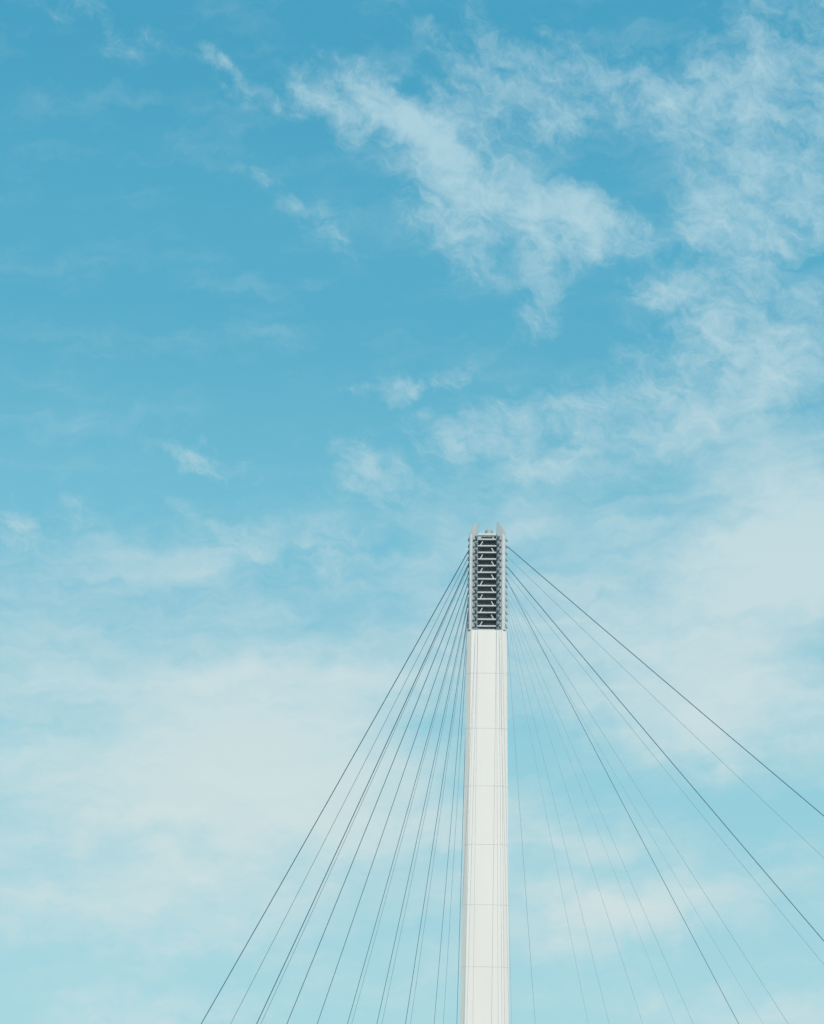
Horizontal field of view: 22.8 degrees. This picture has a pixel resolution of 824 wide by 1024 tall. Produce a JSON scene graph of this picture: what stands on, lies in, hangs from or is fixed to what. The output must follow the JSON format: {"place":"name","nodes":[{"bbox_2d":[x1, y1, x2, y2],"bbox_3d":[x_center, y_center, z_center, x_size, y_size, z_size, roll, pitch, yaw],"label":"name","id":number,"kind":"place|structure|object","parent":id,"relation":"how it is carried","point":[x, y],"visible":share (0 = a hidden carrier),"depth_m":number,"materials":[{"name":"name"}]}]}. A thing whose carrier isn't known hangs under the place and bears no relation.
{"place":"outdoors","nodes":[
{"label":"outdoors","id":0,"kind":"place"},
{"bbox_2d":[0,0,823,1023],"label":"sky","id":1,"kind":"structure","parent":0,"point":[299,299],"materials":[{"name":"blue"}]},
{"bbox_2d":[460,630,508,1023],"bbox_3d":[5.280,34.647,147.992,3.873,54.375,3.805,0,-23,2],"label":"shaft","id":2,"kind":"object","parent":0,"point":[485,947],"depth_m":150.89,"materials":[{"name":"white concrete"}]},
{"bbox_2d":[468,522,505,630],"bbox_3d":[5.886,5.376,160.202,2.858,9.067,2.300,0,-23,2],"label":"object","id":3,"kind":"object","parent":2,"relation":"on","point":[473,532],"visible":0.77,"depth_m":159.50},
{"bbox_2d":[477,538,495,626],"bbox_3d":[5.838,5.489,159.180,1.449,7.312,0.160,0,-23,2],"label":"rungs","id":4,"kind":"object","parent":3,"relation":"attached to","point":[486,585],"visible":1,"depth_m":159.09,"materials":[{"name":"metal"}]},
{"bbox_2d":[473,538,499,629],"bbox_3d":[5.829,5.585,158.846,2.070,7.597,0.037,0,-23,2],"label":"anchor strips","id":5,"kind":"object","parent":3,"relation":"attached to","point":[475,600],"visible":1,"depth_m":158.70,"materials":[{"name":"metal"}]},
{"bbox_2d":[472,536,501,626],"bbox_3d":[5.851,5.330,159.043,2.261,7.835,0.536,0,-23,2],"label":"light anchor studs","id":6,"kind":"object","parent":3,"relation":"attached to","point":[482,581],"visible":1,"depth_m":158.91,"materials":[{"name":"metal"}]},
{"bbox_2d":[478,540,495,627],"bbox_3d":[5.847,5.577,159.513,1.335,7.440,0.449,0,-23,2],"label":"shelves","id":7,"kind":"object","parent":3,"relation":"attached to","point":[486,580],"visible":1,"depth_m":159.38,"materials":[{"name":"metal"}]},
{"bbox_2d":[467,535,507,630],"bbox_3d":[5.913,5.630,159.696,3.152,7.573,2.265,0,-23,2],"label":"dark anchor studs","id":8,"kind":"object","parent":3,"relation":"attached to","point":[498,589],"visible":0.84,"depth_m":158.90,"materials":[{"name":"metal"}]},
{"bbox_2d":[481,528,495,537],"bbox_3d":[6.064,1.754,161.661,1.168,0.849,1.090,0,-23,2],"label":"beacon","id":9,"kind":"object","parent":3,"relation":"on","point":[488,530],"visible":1,"depth_m":161.28,"materials":[{"name":"white glass"}]},
{"bbox_2d":[463,618,511,1023],"bbox_3d":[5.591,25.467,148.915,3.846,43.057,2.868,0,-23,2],"label":"front stays","id":10,"kind":"object","parent":2,"relation":"attached to","point":[475,817],"visible":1,"depth_m":149.83,"materials":[{"name":"grey metal"}]},
{"bbox_2d":[477,538,496,628],"bbox_3d":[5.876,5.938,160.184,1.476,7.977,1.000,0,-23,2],"label":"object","id":11,"kind":"structure","parent":0,"point":[487,589],"depth_m":159.79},
{"bbox_2d":[469,533,504,629],"bbox_3d":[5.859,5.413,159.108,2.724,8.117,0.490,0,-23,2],"label":"head flanges","id":12,"kind":"object","parent":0,"point":[503,571],"visible":1,"depth_m":159.12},
{"bbox_3d":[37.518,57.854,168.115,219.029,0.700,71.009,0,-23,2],"label":"deck","id":13,"kind":"structure","parent":0,"visible":0},
{"bbox_2d":[201,550,468,1023],"bbox_3d":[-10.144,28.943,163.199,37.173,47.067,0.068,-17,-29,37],"label":"stays","id":14,"kind":"object","parent":13,"relation":"on","point":[392,805],"visible":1,"depth_m":158.92,"materials":[{"name":"grey metal"}]},
{"bbox_2d":[231,556,468,1023],"bbox_3d":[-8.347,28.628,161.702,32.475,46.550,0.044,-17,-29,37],"label":"light stays","id":15,"kind":"object","parent":13,"relation":"on","point":[409,811],"visible":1,"depth_m":158.33,"materials":[{"name":"grey metal"}]},
{"bbox_2d":[506,556,823,1022],"bbox_3d":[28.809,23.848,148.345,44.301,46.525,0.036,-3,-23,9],"label":"light stays","id":16,"kind":"object","parent":13,"relation":"on","point":[596,802],"visible":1,"depth_m":152.15,"materials":[{"name":"grey metal"}]},
{"bbox_2d":[507,546,823,1023],"bbox_3d":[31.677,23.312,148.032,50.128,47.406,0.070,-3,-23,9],"label":"stays","id":17,"kind":"object","parent":13,"relation":"on","point":[656,744],"visible":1,"depth_m":153.09,"materials":[{"name":"grey metal"}]}
]}

